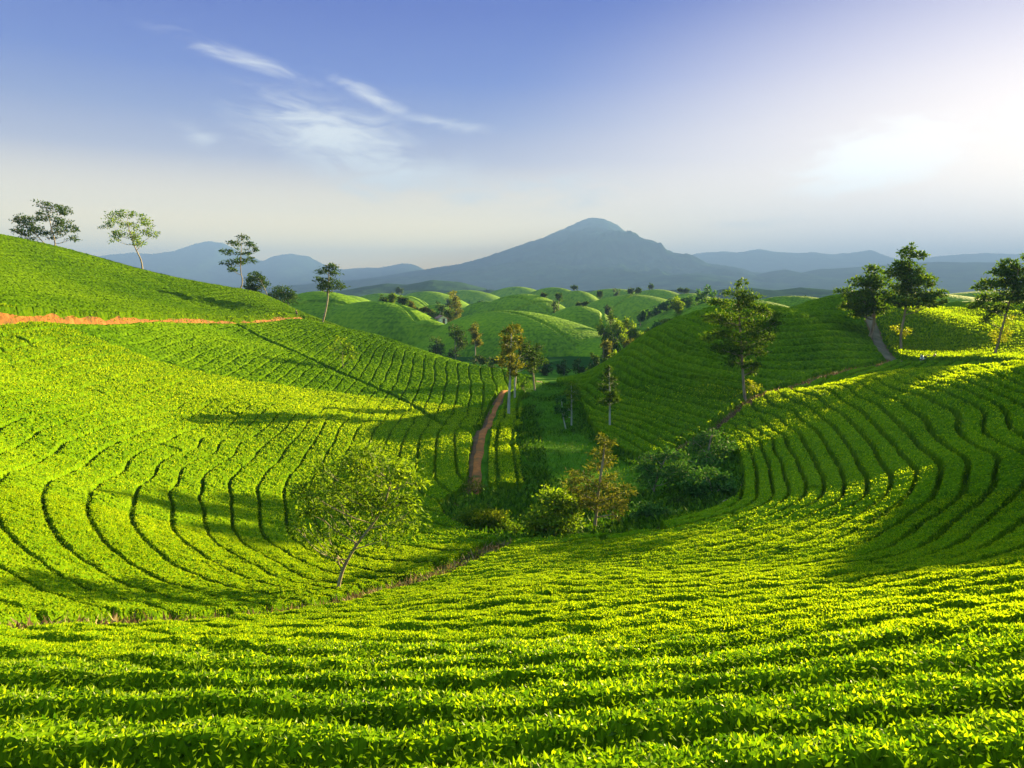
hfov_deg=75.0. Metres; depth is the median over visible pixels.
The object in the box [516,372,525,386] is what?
tea hedge
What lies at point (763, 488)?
tea hedge
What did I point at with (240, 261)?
tree
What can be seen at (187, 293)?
tea hedge
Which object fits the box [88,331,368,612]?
tea hedge
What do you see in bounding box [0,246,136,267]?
tea hedge
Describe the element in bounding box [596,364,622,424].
tree
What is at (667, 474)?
shrub
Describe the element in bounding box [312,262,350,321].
tree
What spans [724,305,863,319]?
tea hedge
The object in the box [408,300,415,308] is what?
tree
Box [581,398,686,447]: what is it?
tea hedge
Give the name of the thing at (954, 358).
tea hedge
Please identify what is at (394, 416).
tea hedge
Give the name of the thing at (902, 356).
tea hedge
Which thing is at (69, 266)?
tea hedge
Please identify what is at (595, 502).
tree
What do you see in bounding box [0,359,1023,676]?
tea hedge
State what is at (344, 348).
tree
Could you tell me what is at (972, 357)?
tea hedge
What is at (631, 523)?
weeds
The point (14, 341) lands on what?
tea hedge
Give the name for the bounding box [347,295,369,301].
hill
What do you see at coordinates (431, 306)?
hill
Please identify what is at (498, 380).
tea hedge
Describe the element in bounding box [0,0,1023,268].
sky
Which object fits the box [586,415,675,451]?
tea hedge
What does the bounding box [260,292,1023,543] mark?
ground
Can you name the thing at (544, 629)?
tea hedge
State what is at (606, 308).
tree
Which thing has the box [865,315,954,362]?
path
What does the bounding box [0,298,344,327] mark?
tea hedge
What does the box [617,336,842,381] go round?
tea hedge
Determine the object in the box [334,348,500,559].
tea hedge
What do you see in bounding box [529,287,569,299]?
hill
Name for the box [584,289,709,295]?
mountain
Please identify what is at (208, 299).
tea hedge
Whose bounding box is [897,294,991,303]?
hill
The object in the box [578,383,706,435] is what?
tea hedge
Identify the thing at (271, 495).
tea hedge
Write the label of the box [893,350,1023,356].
tea hedge
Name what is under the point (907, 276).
tree
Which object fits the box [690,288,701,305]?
tree
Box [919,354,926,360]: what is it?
motorbike
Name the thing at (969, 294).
hill
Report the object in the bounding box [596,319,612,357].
tree
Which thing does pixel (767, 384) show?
tea hedge
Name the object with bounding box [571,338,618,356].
hill
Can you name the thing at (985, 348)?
tea hedge
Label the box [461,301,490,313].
hill
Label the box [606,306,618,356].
tree
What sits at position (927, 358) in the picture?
tea hedge
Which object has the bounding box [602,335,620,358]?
tree
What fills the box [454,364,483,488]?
tea hedge
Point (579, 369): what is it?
tree
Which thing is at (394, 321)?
hill
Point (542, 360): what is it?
tree
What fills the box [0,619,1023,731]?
tea hedge
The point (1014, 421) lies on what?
tea hedge
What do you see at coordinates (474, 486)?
tall weed
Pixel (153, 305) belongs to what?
tea hedge
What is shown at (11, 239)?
tea hedge
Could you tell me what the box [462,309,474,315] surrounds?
hill
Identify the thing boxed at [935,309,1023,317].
tea hedge
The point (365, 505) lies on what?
tree
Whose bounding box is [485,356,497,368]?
tree
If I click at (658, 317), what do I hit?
hill
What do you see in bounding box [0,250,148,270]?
tea hedge
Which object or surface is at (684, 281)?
mountain
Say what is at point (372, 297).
hill
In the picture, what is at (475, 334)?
tree
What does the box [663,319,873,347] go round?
tea hedge
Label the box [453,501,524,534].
shrub
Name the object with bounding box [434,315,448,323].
house
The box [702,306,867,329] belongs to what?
tea hedge
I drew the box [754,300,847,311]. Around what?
tea hedge
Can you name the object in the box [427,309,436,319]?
tree
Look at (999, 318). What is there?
tea hedge
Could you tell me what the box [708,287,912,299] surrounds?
mountain
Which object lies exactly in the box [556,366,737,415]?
tea hedge
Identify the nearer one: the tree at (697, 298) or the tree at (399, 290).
the tree at (697, 298)
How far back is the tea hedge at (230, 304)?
108.74 m
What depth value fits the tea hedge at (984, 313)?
129.82 m
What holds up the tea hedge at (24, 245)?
on the ground at (551, 378)
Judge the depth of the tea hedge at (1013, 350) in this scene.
99.36 m
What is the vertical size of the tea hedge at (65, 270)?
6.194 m
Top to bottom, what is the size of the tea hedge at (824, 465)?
2.768 m
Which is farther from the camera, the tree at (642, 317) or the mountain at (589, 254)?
the mountain at (589, 254)
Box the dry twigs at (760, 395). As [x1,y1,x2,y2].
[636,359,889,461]
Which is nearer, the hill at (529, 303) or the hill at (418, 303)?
the hill at (529, 303)
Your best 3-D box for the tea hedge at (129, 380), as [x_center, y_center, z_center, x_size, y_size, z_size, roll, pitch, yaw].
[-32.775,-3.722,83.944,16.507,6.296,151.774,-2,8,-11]
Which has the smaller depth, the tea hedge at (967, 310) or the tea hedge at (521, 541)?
the tea hedge at (521, 541)
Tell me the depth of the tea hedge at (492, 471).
58.58 m
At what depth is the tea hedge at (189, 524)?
35.35 m
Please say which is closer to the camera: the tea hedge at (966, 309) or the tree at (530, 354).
the tree at (530, 354)
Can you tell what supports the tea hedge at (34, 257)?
on the ground at (551, 378)
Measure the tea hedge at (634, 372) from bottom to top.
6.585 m
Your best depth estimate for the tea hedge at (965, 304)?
141.75 m
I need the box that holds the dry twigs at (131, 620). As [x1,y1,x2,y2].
[0,537,511,629]
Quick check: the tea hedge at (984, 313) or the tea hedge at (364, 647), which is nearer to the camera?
the tea hedge at (364, 647)
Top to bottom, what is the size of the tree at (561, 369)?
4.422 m
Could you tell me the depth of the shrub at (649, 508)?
40.95 m
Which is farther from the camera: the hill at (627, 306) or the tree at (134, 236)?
the hill at (627, 306)
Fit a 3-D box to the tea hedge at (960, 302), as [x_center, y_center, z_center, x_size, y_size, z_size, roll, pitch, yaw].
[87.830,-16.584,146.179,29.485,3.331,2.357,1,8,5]
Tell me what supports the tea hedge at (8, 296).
on the ground at (551, 378)
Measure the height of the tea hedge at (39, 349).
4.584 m
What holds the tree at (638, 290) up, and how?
on the hill at (627, 306)
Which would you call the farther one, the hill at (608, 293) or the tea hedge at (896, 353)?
the hill at (608, 293)
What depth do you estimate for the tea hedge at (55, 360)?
66.50 m
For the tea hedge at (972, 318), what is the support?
on the ground at (551, 378)
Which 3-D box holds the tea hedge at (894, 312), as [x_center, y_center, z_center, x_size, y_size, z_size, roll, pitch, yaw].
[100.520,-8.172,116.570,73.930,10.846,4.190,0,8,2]
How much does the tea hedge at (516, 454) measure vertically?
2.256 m
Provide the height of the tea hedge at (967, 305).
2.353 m
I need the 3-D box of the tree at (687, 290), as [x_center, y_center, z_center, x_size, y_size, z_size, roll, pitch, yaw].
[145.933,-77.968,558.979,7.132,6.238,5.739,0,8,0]
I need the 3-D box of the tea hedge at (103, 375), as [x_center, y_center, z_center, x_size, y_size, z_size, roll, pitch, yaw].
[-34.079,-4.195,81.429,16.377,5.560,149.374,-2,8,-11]
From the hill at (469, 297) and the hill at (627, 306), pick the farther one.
the hill at (469, 297)
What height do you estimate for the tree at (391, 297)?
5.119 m
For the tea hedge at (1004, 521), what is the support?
on the ground at (551, 378)
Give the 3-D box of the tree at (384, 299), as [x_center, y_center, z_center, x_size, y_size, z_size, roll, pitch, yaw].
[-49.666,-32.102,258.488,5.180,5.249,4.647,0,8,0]
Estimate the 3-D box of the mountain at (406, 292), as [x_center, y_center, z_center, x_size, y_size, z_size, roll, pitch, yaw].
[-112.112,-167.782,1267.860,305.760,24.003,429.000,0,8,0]
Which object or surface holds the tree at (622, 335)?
on the ground at (551, 378)
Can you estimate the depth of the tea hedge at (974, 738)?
4.88 m
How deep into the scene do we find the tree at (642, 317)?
298.63 m
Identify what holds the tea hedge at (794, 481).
on the ground at (551, 378)
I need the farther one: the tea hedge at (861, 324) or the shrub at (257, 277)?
the shrub at (257, 277)
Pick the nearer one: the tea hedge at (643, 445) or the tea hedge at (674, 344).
the tea hedge at (643, 445)
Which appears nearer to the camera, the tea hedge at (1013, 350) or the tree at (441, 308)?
the tea hedge at (1013, 350)
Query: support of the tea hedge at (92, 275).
on the ground at (551, 378)
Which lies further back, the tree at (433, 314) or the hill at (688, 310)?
the tree at (433, 314)
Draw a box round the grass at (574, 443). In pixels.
[444,380,742,536]
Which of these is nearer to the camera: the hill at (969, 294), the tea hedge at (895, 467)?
the tea hedge at (895, 467)
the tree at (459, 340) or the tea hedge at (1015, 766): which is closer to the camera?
the tea hedge at (1015, 766)
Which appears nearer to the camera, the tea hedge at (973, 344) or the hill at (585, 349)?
the tea hedge at (973, 344)
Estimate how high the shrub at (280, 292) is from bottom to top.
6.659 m
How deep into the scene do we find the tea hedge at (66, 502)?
27.25 m
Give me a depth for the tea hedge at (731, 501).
36.76 m
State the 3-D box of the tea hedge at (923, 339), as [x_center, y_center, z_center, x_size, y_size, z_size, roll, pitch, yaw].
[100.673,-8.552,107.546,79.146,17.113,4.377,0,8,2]
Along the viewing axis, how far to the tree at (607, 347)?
159.06 m
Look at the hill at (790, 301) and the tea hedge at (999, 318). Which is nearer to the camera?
the tea hedge at (999, 318)
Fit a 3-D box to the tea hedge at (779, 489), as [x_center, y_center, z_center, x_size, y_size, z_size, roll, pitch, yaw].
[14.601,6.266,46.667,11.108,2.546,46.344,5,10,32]
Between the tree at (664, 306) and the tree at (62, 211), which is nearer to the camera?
the tree at (62, 211)
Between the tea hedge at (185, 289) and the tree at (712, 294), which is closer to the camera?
the tea hedge at (185, 289)
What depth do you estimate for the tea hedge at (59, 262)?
116.86 m
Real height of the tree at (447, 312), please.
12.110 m
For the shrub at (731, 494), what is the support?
on the ground at (551, 378)
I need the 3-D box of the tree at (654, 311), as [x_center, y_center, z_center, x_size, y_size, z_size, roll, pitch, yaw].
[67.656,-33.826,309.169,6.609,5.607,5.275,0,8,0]
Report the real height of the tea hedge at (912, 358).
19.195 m
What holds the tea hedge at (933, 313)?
on the ground at (551, 378)
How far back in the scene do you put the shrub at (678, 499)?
44.22 m
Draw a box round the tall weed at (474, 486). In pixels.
[462,476,487,493]
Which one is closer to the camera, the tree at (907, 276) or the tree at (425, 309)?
the tree at (907, 276)
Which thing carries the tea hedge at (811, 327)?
on the ground at (551, 378)
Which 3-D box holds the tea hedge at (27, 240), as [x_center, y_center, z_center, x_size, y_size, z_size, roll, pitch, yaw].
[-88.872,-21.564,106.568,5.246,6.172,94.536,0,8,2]
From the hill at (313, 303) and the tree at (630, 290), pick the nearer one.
the hill at (313, 303)
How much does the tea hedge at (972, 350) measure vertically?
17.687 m
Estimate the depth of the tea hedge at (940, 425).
26.95 m
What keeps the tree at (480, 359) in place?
on the ground at (551, 378)
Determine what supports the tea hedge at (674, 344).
on the ground at (551, 378)
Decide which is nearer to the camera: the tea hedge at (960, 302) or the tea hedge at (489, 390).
the tea hedge at (489, 390)
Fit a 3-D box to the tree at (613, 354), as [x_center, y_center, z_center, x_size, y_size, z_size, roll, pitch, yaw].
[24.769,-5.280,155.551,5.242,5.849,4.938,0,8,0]
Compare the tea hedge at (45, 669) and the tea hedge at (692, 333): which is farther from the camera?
the tea hedge at (692, 333)
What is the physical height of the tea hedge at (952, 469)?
3.736 m
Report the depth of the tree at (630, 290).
418.25 m
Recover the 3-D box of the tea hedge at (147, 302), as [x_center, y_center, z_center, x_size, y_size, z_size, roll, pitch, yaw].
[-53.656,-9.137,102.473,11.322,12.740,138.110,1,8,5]
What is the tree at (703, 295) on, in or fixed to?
on the hill at (790, 301)
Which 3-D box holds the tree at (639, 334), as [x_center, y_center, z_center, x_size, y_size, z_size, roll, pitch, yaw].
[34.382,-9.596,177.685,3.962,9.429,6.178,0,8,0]
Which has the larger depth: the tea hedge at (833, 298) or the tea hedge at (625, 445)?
the tea hedge at (833, 298)
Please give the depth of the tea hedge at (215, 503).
39.98 m
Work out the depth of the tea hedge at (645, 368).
81.83 m
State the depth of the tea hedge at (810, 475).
34.99 m
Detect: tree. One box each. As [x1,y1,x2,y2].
[8,213,49,242]
[30,198,82,244]
[97,209,159,268]
[218,233,259,287]
[275,437,437,586]
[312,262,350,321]
[326,335,358,364]
[378,295,388,301]
[387,293,396,302]
[395,287,403,293]
[396,295,409,305]
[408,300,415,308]
[417,306,431,312]
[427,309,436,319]
[427,334,445,355]
[435,301,444,315]
[443,308,451,322]
[444,299,454,320]
[446,323,468,359]
[448,290,463,321]
[468,321,483,360]
[468,355,487,365]
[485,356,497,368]
[494,322,526,413]
[508,342,540,397]
[519,338,547,390]
[538,360,553,375]
[551,301,558,312]
[551,395,569,428]
[554,292,564,309]
[555,359,570,374]
[560,431,639,529]
[561,381,582,425]
[570,284,578,290]
[571,358,585,373]
[580,301,589,305]
[585,352,599,370]
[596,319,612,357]
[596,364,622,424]
[597,289,602,297]
[598,339,612,358]
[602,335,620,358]
[603,303,611,316]
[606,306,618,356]
[607,349,616,357]
[610,316,625,346]
[613,288,620,295]
[616,329,628,350]
[621,316,636,345]
[621,338,633,347]
[626,288,633,293]
[627,321,640,342]
[634,287,641,293]
[634,331,645,338]
[636,309,646,322]
[645,308,653,319]
[647,282,654,289]
[650,305,662,315]
[650,321,662,328]
[656,301,670,312]
[658,318,671,322]
[666,298,674,309]
[670,296,684,313]
[682,288,689,293]
[683,295,694,308]
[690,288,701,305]
[698,277,786,400]
[698,284,711,303]
[708,290,717,298]
[832,263,898,337]
[875,241,949,348]
[965,253,1023,352]
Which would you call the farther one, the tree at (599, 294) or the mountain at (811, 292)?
the mountain at (811, 292)
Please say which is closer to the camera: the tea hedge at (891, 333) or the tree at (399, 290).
the tea hedge at (891, 333)
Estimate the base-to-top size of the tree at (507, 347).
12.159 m
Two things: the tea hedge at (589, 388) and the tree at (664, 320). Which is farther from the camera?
the tree at (664, 320)
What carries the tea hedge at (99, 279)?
on the ground at (551, 378)
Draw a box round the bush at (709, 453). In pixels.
[684,427,737,469]
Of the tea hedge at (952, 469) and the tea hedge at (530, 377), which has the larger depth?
the tea hedge at (530, 377)
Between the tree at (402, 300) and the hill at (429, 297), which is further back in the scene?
the hill at (429, 297)
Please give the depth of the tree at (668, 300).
303.53 m
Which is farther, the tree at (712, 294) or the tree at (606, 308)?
the tree at (606, 308)
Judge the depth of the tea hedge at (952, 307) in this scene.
136.65 m
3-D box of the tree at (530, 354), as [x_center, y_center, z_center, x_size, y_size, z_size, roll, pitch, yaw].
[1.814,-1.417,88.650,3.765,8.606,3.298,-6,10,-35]
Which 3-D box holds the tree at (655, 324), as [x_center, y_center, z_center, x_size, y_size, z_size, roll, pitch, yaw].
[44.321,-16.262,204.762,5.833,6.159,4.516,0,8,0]
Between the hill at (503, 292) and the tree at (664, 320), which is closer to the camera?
the tree at (664, 320)
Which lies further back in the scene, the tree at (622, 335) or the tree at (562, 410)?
the tree at (622, 335)
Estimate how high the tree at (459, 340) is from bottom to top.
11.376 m
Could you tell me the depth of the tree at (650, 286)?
597.82 m
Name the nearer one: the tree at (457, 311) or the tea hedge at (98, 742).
the tea hedge at (98, 742)
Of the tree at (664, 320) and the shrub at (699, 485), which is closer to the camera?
the shrub at (699, 485)
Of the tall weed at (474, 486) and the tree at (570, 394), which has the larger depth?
the tree at (570, 394)
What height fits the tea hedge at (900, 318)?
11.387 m
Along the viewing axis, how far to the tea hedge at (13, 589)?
38.30 m
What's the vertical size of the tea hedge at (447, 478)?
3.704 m
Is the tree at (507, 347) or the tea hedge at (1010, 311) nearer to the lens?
the tree at (507, 347)
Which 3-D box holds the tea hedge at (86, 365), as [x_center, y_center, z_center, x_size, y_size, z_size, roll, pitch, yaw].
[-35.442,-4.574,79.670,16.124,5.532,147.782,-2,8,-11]
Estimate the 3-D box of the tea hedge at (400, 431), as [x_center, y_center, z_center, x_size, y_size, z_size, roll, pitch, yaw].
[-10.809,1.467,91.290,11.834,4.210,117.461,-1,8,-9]
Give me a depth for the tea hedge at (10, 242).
119.03 m
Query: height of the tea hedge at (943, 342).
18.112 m
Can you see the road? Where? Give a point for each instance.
(5, 318)
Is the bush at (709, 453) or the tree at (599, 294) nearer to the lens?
the bush at (709, 453)
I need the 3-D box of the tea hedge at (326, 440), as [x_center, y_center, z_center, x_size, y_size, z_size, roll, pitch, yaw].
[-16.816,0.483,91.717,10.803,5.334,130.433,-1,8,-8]
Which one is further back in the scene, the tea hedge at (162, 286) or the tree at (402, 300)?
the tree at (402, 300)
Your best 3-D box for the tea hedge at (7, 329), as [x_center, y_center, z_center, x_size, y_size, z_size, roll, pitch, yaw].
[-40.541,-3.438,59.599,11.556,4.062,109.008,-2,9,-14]
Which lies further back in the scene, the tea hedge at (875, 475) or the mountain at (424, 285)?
the mountain at (424, 285)
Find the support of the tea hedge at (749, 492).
on the ground at (551, 378)
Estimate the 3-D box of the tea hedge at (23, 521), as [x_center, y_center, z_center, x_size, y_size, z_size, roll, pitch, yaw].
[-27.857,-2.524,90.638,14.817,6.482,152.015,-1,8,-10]
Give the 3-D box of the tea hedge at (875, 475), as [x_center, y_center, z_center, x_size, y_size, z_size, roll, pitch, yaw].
[20.120,4.050,48.529,15.315,2.818,66.310,6,10,34]
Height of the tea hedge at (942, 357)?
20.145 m
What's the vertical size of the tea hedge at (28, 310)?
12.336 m
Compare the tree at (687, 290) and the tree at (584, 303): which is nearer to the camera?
the tree at (584, 303)
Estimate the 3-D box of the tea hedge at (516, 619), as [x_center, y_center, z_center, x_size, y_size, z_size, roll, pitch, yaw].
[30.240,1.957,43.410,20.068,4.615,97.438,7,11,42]
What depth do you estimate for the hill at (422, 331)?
233.03 m
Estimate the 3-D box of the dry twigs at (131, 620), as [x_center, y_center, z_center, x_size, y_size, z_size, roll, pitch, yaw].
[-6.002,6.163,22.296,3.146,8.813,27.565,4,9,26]
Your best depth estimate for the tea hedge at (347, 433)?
37.32 m
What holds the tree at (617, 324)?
on the ground at (551, 378)
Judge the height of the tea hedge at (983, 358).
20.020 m
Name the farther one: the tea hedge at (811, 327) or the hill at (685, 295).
the hill at (685, 295)
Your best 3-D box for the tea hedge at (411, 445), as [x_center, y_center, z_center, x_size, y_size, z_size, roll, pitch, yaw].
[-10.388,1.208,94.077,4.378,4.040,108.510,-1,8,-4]
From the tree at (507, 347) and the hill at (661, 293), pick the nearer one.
the tree at (507, 347)
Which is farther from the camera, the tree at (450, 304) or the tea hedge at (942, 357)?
the tree at (450, 304)
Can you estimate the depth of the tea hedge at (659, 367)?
83.15 m
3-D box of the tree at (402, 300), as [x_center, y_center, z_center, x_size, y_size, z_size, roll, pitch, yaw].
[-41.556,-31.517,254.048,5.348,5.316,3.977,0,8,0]
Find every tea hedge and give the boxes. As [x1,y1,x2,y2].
[0,236,82,252]
[0,237,100,257]
[0,240,108,259]
[0,243,125,264]
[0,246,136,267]
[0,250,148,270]
[0,254,165,274]
[0,257,178,277]
[0,260,183,278]
[0,263,205,282]
[0,267,210,283]
[0,270,228,286]
[0,272,241,288]
[0,275,247,291]
[0,278,264,295]
[0,280,274,299]
[0,282,280,302]
[0,284,288,306]
[0,286,297,309]
[0,288,301,311]
[0,291,309,314]
[0,293,325,320]
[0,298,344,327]
[0,303,340,326]
[0,318,293,366]
[0,319,309,373]
[0,320,221,336]
[0,320,324,383]
[0,322,264,352]
[0,322,334,393]
[0,323,330,407]
[0,325,333,626]
[0,326,338,624]
[0,327,348,622]
[0,329,354,620]
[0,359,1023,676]
[0,361,1023,658]
[0,600,1023,693]
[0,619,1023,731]
[0,651,1023,767]
[2,361,1023,643]
[7,685,1023,767]
[43,330,360,615]
[76,361,1023,631]
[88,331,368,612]
[131,332,376,605]
[134,360,1023,622]
[170,334,382,602]
[191,360,1023,621]
[199,336,388,596]
[226,360,1023,615]
[229,338,402,593]
[256,341,423,587]
[270,360,1023,611]
[284,344,453,578]
[305,359,995,603]
[309,346,479,570]
[332,365,966,598]
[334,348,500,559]
[356,351,560,546]
[370,383,914,593]
[375,354,588,537]
[377,374,940,592]
[396,356,452,513]
[399,387,890,585]
[406,390,866,583]
[414,359,460,505]
[428,395,843,574]
[434,362,470,498]
[437,403,823,573]
[449,412,805,566]
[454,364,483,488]
[460,417,788,562]
[473,366,497,434]
[476,422,771,558]
[478,427,756,551]
[487,388,513,491]
[488,449,742,548]
[491,367,507,393]
[496,389,524,491]
[501,369,517,388]
[501,511,697,545]
[512,391,529,491]
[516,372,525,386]
[523,374,536,381]
[556,361,746,406]
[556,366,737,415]
[558,356,755,401]
[574,372,726,423]
[575,349,765,396]
[575,378,715,430]
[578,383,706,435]
[578,388,696,442]
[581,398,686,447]
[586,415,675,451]
[590,421,662,458]
[594,427,647,459]
[604,343,801,390]
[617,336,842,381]
[631,331,885,370]
[646,326,886,361]
[656,323,878,353]
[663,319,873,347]
[674,314,871,340]
[687,309,869,335]
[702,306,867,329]
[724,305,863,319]
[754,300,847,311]
[788,293,852,307]
[798,294,838,304]
[876,313,1023,328]
[876,318,1023,331]
[878,324,1023,333]
[881,309,1023,326]
[881,329,1023,338]
[882,303,1023,324]
[882,334,1023,342]
[884,336,1023,345]
[886,342,1023,350]
[887,339,1023,347]
[889,344,1023,351]
[889,346,1023,352]
[891,348,1023,354]
[892,305,1023,323]
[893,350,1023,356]
[896,351,1019,360]
[902,352,1023,361]
[913,352,1022,361]
[914,306,1023,323]
[921,305,1023,316]
[921,307,1023,320]
[922,307,1023,319]
[923,353,1018,361]
[930,307,1020,313]
[931,306,1022,308]
[932,301,977,304]
[933,353,1022,361]
[934,307,1020,310]
[935,308,1023,314]
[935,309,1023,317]
[936,308,1015,311]
[937,302,1012,305]
[942,303,1022,307]
[946,353,1023,361]
[958,755,1021,767]
[959,353,1023,362]
[978,354,1023,362]
[991,355,1022,361]
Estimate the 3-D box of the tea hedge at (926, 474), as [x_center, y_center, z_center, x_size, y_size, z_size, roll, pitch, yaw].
[24.360,3.154,51.298,16.522,3.544,80.593,6,10,35]
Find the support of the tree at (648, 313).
on the hill at (658, 317)
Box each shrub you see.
[240,270,270,294]
[267,284,301,304]
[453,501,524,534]
[517,485,593,536]
[627,500,682,517]
[629,445,699,491]
[659,494,694,511]
[671,464,739,499]
[687,490,741,507]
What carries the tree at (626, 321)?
on the ground at (551, 378)
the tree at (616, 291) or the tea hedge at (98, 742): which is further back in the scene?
the tree at (616, 291)
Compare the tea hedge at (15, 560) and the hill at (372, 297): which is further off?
the hill at (372, 297)
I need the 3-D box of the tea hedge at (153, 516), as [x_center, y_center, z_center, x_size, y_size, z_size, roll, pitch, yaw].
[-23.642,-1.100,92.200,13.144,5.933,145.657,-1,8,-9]
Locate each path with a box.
[471,390,507,494]
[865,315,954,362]
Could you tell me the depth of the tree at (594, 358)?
148.95 m
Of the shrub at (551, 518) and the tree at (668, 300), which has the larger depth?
the tree at (668, 300)
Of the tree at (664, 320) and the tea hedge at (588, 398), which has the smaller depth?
the tea hedge at (588, 398)
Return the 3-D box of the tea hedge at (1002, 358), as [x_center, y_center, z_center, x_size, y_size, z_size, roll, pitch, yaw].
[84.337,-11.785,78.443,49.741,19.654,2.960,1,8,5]
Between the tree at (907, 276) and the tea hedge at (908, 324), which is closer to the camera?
the tree at (907, 276)
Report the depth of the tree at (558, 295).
329.21 m
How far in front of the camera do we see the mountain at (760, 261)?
7755.74 m
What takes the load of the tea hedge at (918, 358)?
on the ground at (551, 378)
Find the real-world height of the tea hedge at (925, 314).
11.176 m
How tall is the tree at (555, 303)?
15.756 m
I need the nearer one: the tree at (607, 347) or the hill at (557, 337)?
the tree at (607, 347)
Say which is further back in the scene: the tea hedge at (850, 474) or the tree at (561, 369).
the tree at (561, 369)
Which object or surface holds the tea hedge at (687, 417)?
on the ground at (551, 378)
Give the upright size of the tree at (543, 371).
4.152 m
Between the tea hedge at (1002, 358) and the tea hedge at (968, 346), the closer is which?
the tea hedge at (1002, 358)
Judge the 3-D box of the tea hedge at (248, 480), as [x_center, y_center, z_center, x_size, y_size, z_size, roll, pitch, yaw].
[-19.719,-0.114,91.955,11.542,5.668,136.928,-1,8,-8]
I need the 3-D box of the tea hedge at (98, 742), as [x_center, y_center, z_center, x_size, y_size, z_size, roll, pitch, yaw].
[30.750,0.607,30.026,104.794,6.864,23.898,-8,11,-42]
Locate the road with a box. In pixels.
[0,312,301,324]
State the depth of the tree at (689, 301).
288.93 m
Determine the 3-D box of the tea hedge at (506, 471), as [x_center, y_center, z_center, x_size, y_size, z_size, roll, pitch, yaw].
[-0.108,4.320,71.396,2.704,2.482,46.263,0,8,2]
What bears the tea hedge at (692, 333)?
on the ground at (551, 378)
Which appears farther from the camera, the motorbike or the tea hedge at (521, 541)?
the motorbike
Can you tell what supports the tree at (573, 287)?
on the hill at (571, 298)
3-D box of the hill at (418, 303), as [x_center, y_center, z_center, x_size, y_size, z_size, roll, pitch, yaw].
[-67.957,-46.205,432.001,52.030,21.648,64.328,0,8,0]
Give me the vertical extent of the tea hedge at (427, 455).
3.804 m
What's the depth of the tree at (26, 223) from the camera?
131.22 m
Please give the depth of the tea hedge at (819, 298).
127.70 m
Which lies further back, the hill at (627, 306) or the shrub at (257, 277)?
the hill at (627, 306)
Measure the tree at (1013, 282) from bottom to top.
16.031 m
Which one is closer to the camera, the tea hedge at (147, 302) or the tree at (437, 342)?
the tea hedge at (147, 302)
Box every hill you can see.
[285,291,360,317]
[319,301,438,343]
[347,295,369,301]
[361,293,402,300]
[394,296,427,307]
[404,291,468,309]
[407,320,443,346]
[415,310,601,357]
[422,304,462,316]
[444,290,499,304]
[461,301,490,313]
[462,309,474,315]
[469,294,564,314]
[490,287,535,297]
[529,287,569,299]
[550,306,626,337]
[552,291,598,307]
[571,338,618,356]
[586,295,666,323]
[588,289,634,298]
[615,299,788,349]
[632,289,677,298]
[638,306,685,328]
[665,293,710,302]
[760,296,817,306]
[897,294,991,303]
[949,291,1008,300]
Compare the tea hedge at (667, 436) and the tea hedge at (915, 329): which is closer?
the tea hedge at (667, 436)
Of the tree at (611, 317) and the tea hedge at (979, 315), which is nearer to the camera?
the tea hedge at (979, 315)
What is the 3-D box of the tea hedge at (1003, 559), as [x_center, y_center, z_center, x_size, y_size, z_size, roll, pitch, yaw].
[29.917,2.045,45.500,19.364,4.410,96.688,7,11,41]
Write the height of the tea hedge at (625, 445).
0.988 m
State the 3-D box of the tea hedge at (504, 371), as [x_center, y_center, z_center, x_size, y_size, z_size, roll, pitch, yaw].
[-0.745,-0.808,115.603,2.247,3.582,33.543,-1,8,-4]
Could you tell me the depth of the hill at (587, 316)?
290.70 m
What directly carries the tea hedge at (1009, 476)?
on the ground at (551, 378)
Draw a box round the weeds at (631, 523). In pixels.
[438,378,743,545]
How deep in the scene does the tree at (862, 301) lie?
107.10 m
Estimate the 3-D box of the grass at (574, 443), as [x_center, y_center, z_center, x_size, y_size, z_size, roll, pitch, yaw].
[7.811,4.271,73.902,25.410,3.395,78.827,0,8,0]
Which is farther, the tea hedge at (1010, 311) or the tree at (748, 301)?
the tea hedge at (1010, 311)
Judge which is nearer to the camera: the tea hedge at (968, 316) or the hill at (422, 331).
the tea hedge at (968, 316)
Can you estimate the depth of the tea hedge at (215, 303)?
116.63 m
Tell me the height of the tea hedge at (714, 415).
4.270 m
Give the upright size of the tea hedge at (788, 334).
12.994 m
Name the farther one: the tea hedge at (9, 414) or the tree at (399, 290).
the tree at (399, 290)
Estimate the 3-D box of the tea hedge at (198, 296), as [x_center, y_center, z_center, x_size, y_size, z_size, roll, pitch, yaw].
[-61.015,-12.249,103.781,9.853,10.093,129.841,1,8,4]
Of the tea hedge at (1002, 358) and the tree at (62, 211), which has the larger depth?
the tree at (62, 211)
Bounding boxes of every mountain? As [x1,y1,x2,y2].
[98,241,423,288]
[258,218,798,291]
[335,280,486,296]
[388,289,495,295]
[478,268,573,290]
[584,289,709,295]
[619,274,774,291]
[693,249,1023,272]
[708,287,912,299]
[756,262,1023,292]
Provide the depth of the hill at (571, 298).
507.61 m
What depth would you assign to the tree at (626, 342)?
167.15 m
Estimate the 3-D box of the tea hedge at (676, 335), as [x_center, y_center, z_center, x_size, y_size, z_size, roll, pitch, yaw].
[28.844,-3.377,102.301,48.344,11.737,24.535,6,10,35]
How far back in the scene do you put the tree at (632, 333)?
189.16 m

